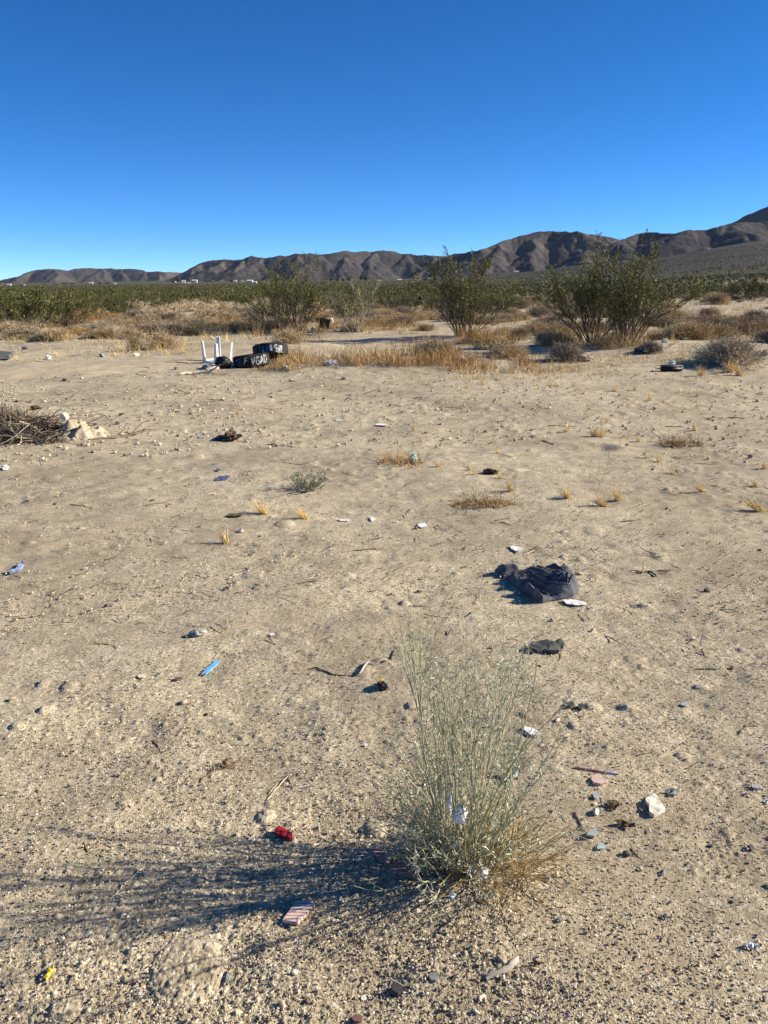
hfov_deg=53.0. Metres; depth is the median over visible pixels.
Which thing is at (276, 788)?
twig
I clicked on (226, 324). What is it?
dry shrub
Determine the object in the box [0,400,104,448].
brush pile
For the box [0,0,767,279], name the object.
sky
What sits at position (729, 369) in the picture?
grass tuft
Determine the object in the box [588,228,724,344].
creosote bush
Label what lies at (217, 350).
plastic table
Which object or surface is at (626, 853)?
stone
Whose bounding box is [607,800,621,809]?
leaf
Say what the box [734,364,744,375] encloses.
grass tuft
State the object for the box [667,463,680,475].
grass tuft
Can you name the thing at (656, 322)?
dry shrub
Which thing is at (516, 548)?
paper scrap
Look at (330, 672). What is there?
twig
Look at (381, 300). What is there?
creosote bush
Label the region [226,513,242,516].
bark strip
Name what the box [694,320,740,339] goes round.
dry shrub
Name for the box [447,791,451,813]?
plastic bag
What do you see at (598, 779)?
pink shard
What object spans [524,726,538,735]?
paper scrap
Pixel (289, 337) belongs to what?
dry shrub
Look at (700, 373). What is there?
grass tuft
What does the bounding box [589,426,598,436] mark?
grass tuft
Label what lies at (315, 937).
twig
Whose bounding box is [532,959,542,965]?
leaf
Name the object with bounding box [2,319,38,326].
dry shrub
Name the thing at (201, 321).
dry shrub
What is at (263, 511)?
grass tuft
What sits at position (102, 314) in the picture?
dry shrub
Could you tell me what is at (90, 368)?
dirt track
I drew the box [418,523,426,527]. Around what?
paper scrap
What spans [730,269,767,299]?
creosote bush
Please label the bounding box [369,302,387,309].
dry shrub
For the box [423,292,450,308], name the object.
creosote bush
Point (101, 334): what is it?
dry shrub
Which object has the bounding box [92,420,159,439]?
dead branch
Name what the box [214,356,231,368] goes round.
black bag
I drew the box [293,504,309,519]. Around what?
grass tuft
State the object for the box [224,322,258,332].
dry shrub
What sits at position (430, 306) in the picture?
creosote bush
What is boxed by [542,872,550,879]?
stone
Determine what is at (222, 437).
black rag
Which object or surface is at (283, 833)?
red scrap
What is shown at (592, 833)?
glass shard
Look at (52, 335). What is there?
dry shrub
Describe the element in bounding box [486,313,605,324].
sandy path
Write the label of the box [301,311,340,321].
rust shrub
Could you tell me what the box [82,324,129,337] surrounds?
dry shrub
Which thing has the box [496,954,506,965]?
stone
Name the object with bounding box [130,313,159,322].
dry shrub
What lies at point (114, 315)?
rust shrub
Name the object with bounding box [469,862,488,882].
plastic film
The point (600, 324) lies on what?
dry shrub
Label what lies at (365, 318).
dry shrub
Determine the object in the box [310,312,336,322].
dry shrub
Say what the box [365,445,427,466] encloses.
dry grass
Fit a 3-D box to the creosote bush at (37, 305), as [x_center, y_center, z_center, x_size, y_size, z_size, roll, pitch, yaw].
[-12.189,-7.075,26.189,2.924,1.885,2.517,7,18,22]
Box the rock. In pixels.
[645,793,664,817]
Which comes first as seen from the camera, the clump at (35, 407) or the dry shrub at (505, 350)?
the clump at (35, 407)
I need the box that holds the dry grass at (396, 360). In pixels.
[0,296,767,374]
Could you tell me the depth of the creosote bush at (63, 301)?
28.02 m
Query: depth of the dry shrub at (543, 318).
24.86 m
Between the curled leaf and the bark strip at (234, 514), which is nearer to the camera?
the curled leaf
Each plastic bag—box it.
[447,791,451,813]
[452,804,467,823]
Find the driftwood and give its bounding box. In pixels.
[485,956,518,980]
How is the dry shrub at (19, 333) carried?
on the ground at (186, 969)
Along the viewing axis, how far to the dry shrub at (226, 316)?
32.39 m
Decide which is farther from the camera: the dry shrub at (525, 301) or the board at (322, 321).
the dry shrub at (525, 301)
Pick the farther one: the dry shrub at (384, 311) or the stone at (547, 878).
the dry shrub at (384, 311)
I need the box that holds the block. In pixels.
[59,412,69,420]
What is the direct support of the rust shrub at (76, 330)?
on the ground at (186, 969)
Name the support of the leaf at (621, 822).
on the ground at (186, 969)
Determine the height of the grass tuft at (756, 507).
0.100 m
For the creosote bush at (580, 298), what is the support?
on the ground at (186, 969)
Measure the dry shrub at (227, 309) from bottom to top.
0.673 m
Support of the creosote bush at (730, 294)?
on the ground at (186, 969)
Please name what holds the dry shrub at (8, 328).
on the ground at (186, 969)
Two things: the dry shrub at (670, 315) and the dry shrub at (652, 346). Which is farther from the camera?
the dry shrub at (670, 315)
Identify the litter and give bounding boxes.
[0,326,767,1023]
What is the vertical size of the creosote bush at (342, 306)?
1.887 m
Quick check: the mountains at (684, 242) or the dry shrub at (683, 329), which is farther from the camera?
the mountains at (684, 242)
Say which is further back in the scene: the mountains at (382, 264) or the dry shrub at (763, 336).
the mountains at (382, 264)
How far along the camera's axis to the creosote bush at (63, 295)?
104.23 m
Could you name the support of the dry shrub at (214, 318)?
on the ground at (186, 969)
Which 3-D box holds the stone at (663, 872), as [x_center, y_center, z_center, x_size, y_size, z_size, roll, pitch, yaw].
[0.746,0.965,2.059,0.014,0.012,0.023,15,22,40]
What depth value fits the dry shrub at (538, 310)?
35.98 m
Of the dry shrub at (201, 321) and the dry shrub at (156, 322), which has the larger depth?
the dry shrub at (201, 321)
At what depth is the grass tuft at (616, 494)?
5.40 m
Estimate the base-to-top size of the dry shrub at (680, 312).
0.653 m
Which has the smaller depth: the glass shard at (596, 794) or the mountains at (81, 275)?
the glass shard at (596, 794)
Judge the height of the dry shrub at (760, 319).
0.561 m
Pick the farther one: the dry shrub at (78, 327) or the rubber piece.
the dry shrub at (78, 327)
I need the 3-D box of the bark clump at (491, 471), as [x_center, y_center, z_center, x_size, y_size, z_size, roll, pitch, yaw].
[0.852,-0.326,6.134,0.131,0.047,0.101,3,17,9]
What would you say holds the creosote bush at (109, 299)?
on the ground at (186, 969)
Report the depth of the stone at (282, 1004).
1.66 m
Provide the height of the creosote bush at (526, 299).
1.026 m
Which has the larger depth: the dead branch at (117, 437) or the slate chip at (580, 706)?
the dead branch at (117, 437)
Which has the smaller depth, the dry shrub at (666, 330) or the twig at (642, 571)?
the twig at (642, 571)
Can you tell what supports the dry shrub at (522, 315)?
on the ground at (186, 969)
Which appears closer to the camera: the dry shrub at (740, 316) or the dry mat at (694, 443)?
the dry mat at (694, 443)
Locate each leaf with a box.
[222,758,227,766]
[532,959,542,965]
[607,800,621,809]
[614,818,635,827]
[666,786,679,795]
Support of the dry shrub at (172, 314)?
on the ground at (186, 969)
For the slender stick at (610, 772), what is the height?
0.009 m
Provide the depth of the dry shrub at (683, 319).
24.50 m
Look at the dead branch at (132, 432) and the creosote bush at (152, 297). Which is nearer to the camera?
the dead branch at (132, 432)
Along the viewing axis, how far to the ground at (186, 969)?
3.11 m
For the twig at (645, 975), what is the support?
on the ground at (186, 969)
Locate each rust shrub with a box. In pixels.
[60,309,105,321]
[65,326,91,334]
[104,312,124,318]
[218,304,231,310]
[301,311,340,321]
[306,308,338,318]
[575,320,605,332]
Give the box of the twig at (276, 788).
[267,775,288,799]
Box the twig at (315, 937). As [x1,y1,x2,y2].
[307,930,323,946]
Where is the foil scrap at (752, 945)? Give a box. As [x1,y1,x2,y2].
[745,942,758,948]
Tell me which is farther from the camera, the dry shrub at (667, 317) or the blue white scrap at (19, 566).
the dry shrub at (667, 317)
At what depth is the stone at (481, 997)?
1.67 m
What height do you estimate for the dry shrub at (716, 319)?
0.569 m
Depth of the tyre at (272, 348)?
14.04 m
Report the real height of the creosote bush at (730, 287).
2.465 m
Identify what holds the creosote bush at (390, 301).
on the ground at (186, 969)
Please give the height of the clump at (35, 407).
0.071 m
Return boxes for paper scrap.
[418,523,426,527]
[509,546,522,551]
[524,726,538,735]
[563,599,586,604]
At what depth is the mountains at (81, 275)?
7552.60 m
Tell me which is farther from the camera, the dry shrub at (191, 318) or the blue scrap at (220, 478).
the dry shrub at (191, 318)
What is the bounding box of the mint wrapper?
[411,453,416,462]
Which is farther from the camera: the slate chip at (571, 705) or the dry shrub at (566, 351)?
the dry shrub at (566, 351)
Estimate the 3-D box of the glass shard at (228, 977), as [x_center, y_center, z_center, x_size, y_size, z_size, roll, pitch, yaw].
[-0.347,1.047,1.728,0.015,0.008,0.033,0,17,0]
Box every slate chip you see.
[392,983,403,996]
[428,972,438,981]
[567,701,573,707]
[578,703,583,710]
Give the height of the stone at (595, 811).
0.018 m
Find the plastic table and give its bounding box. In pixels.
[201,336,232,363]
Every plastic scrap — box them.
[448,890,456,899]
[512,758,520,780]
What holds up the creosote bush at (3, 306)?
on the ground at (186, 969)
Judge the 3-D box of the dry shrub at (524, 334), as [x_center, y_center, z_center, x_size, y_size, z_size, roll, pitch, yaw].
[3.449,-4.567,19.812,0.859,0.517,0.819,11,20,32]
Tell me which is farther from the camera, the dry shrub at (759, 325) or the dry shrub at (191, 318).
the dry shrub at (191, 318)
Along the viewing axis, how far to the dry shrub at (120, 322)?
29.27 m
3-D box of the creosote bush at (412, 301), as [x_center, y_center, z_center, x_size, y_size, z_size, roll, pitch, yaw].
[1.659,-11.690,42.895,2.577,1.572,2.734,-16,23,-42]
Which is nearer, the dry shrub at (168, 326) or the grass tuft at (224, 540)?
the grass tuft at (224, 540)
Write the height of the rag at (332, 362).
0.092 m
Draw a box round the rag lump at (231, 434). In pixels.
[224,429,236,440]
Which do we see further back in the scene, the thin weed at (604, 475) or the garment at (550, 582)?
the thin weed at (604, 475)
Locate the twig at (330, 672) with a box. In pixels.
[309,667,355,675]
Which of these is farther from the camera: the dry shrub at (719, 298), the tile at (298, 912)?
the dry shrub at (719, 298)
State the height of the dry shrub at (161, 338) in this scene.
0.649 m
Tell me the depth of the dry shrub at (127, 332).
21.33 m
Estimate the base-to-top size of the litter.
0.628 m
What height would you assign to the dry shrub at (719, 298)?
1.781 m
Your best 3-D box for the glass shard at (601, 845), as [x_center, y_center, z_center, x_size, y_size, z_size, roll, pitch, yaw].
[0.603,0.930,2.138,0.018,0.003,0.031,15,22,41]
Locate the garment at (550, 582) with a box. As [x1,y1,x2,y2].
[495,563,578,602]
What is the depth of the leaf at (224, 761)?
2.51 m
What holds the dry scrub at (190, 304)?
on the ground at (186, 969)
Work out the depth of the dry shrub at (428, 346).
14.89 m
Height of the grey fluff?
0.028 m
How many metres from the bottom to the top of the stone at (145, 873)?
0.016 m
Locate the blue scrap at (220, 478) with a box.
[216,475,229,480]
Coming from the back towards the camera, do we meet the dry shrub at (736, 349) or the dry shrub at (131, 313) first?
the dry shrub at (131, 313)
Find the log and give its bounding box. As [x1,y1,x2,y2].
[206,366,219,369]
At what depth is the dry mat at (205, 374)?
12.75 m
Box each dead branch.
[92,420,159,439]
[92,430,144,439]
[179,364,220,374]
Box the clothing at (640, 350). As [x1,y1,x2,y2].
[634,347,649,352]
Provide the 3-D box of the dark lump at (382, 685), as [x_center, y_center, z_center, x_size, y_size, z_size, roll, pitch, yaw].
[-0.006,0.657,2.928,0.054,0.031,0.040,7,18,22]
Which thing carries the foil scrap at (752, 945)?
on the ground at (186, 969)
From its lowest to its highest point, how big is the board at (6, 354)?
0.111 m
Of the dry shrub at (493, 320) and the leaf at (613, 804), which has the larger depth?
the dry shrub at (493, 320)
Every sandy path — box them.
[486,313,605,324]
[684,304,767,316]
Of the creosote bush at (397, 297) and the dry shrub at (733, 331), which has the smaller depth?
the dry shrub at (733, 331)
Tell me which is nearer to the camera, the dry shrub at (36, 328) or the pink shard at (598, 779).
the pink shard at (598, 779)
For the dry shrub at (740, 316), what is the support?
on the ground at (186, 969)
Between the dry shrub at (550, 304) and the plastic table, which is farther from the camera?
the dry shrub at (550, 304)
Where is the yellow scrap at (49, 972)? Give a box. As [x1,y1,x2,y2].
[45,964,53,979]
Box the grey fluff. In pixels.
[188,629,206,636]
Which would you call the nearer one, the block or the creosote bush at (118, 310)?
the block
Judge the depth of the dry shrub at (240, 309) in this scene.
50.82 m
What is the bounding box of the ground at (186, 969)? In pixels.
[0,241,767,1023]
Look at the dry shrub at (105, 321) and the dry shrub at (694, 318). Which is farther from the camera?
the dry shrub at (105, 321)
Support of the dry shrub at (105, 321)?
on the ground at (186, 969)
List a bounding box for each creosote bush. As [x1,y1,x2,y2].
[0,283,64,327]
[0,288,50,323]
[28,282,97,327]
[54,291,72,299]
[66,289,104,317]
[86,290,123,304]
[89,296,139,313]
[99,292,131,309]
[101,298,139,318]
[139,293,157,301]
[146,297,171,307]
[231,250,344,330]
[239,286,293,326]
[326,270,382,332]
[326,291,353,307]
[371,291,402,308]
[374,287,409,308]
[379,293,412,307]
[390,288,436,313]
[405,245,519,335]
[418,298,446,310]
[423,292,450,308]
[474,288,500,305]
[476,294,513,314]
[495,295,519,309]
[518,296,535,304]
[526,293,543,301]
[535,294,568,306]
[538,231,675,342]
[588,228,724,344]
[718,282,741,294]
[720,286,739,298]
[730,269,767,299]
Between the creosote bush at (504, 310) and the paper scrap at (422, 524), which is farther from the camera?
the creosote bush at (504, 310)
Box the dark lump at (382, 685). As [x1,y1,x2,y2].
[375,681,388,690]
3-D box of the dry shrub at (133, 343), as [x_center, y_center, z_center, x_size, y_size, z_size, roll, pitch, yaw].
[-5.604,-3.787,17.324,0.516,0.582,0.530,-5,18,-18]
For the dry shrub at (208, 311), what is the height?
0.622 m
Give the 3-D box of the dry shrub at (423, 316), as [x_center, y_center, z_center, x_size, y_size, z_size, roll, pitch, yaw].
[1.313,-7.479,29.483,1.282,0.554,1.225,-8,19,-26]
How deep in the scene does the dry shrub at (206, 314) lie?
32.96 m
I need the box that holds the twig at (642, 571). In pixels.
[630,566,656,576]
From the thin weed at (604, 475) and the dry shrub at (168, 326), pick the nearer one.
the thin weed at (604, 475)
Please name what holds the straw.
on the ground at (186, 969)
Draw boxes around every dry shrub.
[0,320,24,331]
[0,324,25,332]
[0,326,45,339]
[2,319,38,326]
[9,325,41,329]
[27,330,69,340]
[30,327,70,342]
[55,317,77,326]
[57,323,92,332]
[61,324,82,333]
[73,318,94,322]
[80,328,119,338]
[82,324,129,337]
[83,319,120,334]
[87,319,113,326]
[89,305,112,319]
[102,317,123,321]
[110,325,152,339]
[112,319,134,325]
[116,308,156,318]
[122,324,157,334]
[126,333,144,350]
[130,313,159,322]
[132,318,157,324]
[140,327,186,350]
[141,316,179,326]
[141,321,166,334]
[149,319,186,334]
[156,309,192,320]
[166,324,210,336]
[171,322,206,335]
[172,315,201,322]
[185,317,212,326]
[191,308,205,314]
[193,313,217,317]
[196,315,225,320]
[200,309,219,314]
[202,318,227,327]
[211,308,232,315]
[216,310,240,321]
[217,307,237,313]
[218,319,249,331]
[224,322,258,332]
[235,307,250,312]
[239,311,262,319]
[242,316,267,322]
[249,317,299,332]
[264,325,311,343]
[290,307,312,315]
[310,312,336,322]
[335,319,368,331]
[341,311,380,320]
[341,315,381,326]
[368,312,394,324]
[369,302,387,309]
[373,308,401,317]
[386,315,422,326]
[391,305,420,315]
[392,311,405,316]
[403,310,433,320]
[408,338,466,354]
[411,323,439,331]
[415,311,439,319]
[432,311,474,321]
[445,313,512,324]
[479,339,537,359]
[488,325,514,334]
[493,312,517,321]
[502,306,523,313]
[505,325,531,340]
[510,312,530,320]
[516,299,534,306]
[522,321,550,332]
[525,305,557,317]
[527,330,578,346]
[529,314,564,324]
[539,323,584,336]
[540,321,570,336]
[541,302,561,310]
[541,340,590,362]
[543,320,575,328]
[577,319,612,330]
[634,317,671,326]
[637,339,663,352]
[643,333,666,339]
[651,310,684,318]
[655,322,703,339]
[658,314,680,324]
[658,317,719,339]
[667,307,696,317]
[667,315,698,324]
[682,315,714,322]
[682,333,767,370]
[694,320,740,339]
[695,306,722,317]
[699,290,734,303]
[706,313,729,320]
[708,315,749,325]
[714,315,749,328]
[718,318,749,331]
[720,321,743,336]
[722,326,746,335]
[738,308,766,316]
[738,312,767,321]
[740,318,767,332]
[748,317,767,323]
[748,329,767,342]
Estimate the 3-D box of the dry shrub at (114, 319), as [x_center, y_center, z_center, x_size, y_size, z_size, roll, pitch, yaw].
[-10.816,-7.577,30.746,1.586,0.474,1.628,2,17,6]
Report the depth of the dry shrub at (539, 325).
23.61 m
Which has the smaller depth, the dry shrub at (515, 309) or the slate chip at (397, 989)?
the slate chip at (397, 989)
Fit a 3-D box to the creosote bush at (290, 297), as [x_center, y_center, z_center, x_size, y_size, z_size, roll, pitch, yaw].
[-2.929,-6.765,23.622,3.602,2.514,3.179,0,17,0]
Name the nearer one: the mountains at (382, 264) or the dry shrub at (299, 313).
the dry shrub at (299, 313)
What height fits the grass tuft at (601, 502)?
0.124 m
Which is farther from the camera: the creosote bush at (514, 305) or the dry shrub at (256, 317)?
the creosote bush at (514, 305)
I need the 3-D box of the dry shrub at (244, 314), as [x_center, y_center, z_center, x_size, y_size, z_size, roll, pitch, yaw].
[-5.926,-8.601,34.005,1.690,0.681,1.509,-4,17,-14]
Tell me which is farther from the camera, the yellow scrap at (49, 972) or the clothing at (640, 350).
the clothing at (640, 350)
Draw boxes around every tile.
[283,900,314,925]
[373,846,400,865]
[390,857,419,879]
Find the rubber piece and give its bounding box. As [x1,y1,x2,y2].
[526,638,563,652]
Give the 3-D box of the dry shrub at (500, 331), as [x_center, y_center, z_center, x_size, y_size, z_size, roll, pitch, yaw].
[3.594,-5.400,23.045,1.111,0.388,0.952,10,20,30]
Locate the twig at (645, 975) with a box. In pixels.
[639,967,656,978]
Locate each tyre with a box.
[232,352,269,367]
[252,342,288,358]
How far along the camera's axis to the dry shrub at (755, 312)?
26.48 m
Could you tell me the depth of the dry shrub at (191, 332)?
22.93 m
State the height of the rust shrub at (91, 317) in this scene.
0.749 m
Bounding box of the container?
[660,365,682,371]
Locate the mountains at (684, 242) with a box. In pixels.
[597,221,767,261]
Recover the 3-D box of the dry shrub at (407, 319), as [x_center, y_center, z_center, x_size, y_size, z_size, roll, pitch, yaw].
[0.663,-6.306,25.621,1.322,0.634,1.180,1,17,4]
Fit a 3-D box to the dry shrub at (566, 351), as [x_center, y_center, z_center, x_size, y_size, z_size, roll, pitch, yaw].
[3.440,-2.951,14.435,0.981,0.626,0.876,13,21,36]
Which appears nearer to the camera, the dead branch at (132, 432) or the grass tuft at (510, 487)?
the grass tuft at (510, 487)
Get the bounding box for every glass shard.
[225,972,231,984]
[586,828,597,836]
[592,791,600,798]
[597,843,605,849]
[751,784,760,788]
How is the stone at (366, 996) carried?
on the ground at (186, 969)
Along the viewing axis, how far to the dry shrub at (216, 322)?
25.04 m
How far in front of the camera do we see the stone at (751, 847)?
2.14 m
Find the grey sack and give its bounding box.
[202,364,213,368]
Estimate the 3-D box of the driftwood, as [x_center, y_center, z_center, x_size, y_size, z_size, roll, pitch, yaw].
[0.270,1.030,1.733,0.099,0.019,0.022,-10,19,-29]
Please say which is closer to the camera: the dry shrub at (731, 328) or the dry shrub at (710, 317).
the dry shrub at (731, 328)
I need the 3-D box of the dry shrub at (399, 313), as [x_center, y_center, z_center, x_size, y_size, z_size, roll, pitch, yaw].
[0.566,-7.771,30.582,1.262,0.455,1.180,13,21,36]
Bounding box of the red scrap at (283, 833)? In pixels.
[275,826,292,840]
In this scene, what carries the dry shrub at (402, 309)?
on the ground at (186, 969)
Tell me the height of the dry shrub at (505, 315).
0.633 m
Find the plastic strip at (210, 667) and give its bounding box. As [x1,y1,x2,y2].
[202,660,219,674]
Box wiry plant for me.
[352,568,599,939]
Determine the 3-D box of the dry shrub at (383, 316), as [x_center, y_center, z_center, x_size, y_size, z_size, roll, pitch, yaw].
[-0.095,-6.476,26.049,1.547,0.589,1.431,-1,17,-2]
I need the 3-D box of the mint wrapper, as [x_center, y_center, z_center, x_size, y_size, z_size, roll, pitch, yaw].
[0.250,-0.453,6.412,0.057,0.095,0.086,0,17,0]
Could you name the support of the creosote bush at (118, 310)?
on the ground at (186, 969)
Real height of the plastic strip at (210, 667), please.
0.005 m
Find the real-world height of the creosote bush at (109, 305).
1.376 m
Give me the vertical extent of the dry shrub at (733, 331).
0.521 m
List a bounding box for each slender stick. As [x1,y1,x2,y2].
[574,766,602,772]
[603,771,619,774]
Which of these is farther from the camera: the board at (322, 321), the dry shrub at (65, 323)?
the dry shrub at (65, 323)
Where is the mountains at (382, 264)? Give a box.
[164,250,444,281]
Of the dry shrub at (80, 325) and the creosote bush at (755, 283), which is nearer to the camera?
the dry shrub at (80, 325)
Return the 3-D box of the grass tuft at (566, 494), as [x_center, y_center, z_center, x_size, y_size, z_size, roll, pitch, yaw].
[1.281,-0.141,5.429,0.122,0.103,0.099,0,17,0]
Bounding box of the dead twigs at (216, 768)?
[200,751,248,781]
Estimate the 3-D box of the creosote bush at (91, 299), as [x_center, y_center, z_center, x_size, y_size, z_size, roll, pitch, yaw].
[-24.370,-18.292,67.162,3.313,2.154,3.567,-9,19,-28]
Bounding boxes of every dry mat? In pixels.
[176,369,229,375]
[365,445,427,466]
[447,486,515,510]
[650,430,712,448]
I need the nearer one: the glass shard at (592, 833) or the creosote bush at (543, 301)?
the glass shard at (592, 833)
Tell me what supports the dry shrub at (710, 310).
on the ground at (186, 969)
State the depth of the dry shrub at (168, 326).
22.77 m
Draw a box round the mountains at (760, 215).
[733,207,767,222]
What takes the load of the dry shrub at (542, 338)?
on the ground at (186, 969)
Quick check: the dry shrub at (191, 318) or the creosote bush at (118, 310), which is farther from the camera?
the creosote bush at (118, 310)
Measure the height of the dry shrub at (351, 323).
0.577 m
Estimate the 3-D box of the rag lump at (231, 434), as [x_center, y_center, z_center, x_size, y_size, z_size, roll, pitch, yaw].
[-1.482,-0.753,7.437,0.119,0.115,0.122,0,17,0]
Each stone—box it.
[141,871,150,875]
[278,999,286,1009]
[291,969,297,974]
[361,994,368,1000]
[478,994,485,1001]
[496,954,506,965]
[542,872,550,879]
[592,808,598,815]
[622,850,629,856]
[660,869,665,876]
[747,844,753,850]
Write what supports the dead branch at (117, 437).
on the ground at (186, 969)
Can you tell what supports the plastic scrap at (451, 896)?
on the ground at (186, 969)
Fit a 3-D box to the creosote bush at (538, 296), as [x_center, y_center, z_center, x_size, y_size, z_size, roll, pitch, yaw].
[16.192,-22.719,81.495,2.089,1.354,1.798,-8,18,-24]
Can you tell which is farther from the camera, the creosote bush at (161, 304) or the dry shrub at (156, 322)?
the creosote bush at (161, 304)
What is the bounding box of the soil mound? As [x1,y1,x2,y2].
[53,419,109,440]
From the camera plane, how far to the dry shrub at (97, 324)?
23.02 m
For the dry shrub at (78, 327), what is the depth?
25.29 m
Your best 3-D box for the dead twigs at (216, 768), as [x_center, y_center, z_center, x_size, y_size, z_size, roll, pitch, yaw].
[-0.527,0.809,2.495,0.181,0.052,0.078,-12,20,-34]
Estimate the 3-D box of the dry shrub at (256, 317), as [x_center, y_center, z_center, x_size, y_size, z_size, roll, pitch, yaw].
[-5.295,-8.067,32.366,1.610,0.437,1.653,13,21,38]
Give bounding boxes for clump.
[30,405,40,409]
[483,468,498,474]
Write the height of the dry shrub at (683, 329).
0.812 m
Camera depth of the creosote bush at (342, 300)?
44.19 m
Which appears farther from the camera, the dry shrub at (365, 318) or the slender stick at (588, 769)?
the dry shrub at (365, 318)
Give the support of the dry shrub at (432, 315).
on the ground at (186, 969)
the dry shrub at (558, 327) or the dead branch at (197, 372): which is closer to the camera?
the dead branch at (197, 372)
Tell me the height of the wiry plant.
0.871 m
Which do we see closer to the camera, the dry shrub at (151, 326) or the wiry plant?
the wiry plant
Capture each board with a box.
[0,351,13,358]
[319,318,329,328]
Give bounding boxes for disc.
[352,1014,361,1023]
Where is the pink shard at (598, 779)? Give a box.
[591,774,605,784]
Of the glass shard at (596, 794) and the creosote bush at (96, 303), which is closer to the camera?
the glass shard at (596, 794)
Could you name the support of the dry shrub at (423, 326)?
on the ground at (186, 969)
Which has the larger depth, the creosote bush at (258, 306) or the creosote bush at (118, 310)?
the creosote bush at (118, 310)
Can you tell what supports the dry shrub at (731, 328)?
on the ground at (186, 969)
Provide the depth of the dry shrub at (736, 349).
13.57 m
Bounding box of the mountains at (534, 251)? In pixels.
[403,231,619,278]
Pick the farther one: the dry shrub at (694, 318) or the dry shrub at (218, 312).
the dry shrub at (218, 312)
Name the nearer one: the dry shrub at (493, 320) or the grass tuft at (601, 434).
the grass tuft at (601, 434)
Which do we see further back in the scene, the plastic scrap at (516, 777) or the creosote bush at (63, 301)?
the creosote bush at (63, 301)
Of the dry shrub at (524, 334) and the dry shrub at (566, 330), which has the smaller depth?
the dry shrub at (524, 334)
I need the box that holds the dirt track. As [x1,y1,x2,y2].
[0,334,463,381]
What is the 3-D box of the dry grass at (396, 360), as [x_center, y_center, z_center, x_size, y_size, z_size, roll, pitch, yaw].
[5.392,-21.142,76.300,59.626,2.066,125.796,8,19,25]
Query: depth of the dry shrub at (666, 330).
20.44 m
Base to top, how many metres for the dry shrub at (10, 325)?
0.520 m
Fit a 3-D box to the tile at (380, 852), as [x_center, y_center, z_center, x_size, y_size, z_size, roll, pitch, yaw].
[0.003,0.938,2.097,0.071,0.010,0.052,9,19,27]
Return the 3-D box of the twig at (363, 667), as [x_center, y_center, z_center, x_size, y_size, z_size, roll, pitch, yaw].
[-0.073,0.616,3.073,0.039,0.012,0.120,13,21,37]
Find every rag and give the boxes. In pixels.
[214,434,241,440]
[324,360,336,365]
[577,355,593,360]
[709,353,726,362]
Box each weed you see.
[283,457,327,490]
[593,453,612,493]
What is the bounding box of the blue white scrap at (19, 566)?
[8,560,23,573]
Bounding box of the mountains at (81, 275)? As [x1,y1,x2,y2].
[0,268,180,282]
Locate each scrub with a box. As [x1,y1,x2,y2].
[0,244,767,301]
[43,291,766,315]
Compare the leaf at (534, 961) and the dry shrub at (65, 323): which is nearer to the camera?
the leaf at (534, 961)
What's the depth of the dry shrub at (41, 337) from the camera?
21.06 m
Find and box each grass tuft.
[217,529,230,544]
[249,498,269,514]
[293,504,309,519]
[502,477,518,492]
[557,485,571,497]
[588,492,608,506]
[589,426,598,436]
[596,426,605,436]
[608,487,623,500]
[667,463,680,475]
[691,483,708,492]
[694,365,705,375]
[723,358,738,372]
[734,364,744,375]
[738,496,767,512]
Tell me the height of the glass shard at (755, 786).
0.004 m
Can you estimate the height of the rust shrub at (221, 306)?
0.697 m
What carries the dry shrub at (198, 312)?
on the ground at (186, 969)
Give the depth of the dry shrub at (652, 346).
14.99 m
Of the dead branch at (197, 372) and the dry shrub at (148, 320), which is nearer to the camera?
the dead branch at (197, 372)
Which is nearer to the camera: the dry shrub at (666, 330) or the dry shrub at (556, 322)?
the dry shrub at (666, 330)
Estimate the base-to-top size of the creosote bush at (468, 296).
2.376 m
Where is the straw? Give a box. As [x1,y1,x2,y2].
[110,865,144,897]
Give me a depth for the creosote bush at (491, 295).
44.36 m
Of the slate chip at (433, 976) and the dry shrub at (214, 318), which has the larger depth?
the dry shrub at (214, 318)
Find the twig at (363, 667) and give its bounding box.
[359,660,378,673]
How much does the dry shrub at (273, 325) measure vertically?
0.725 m

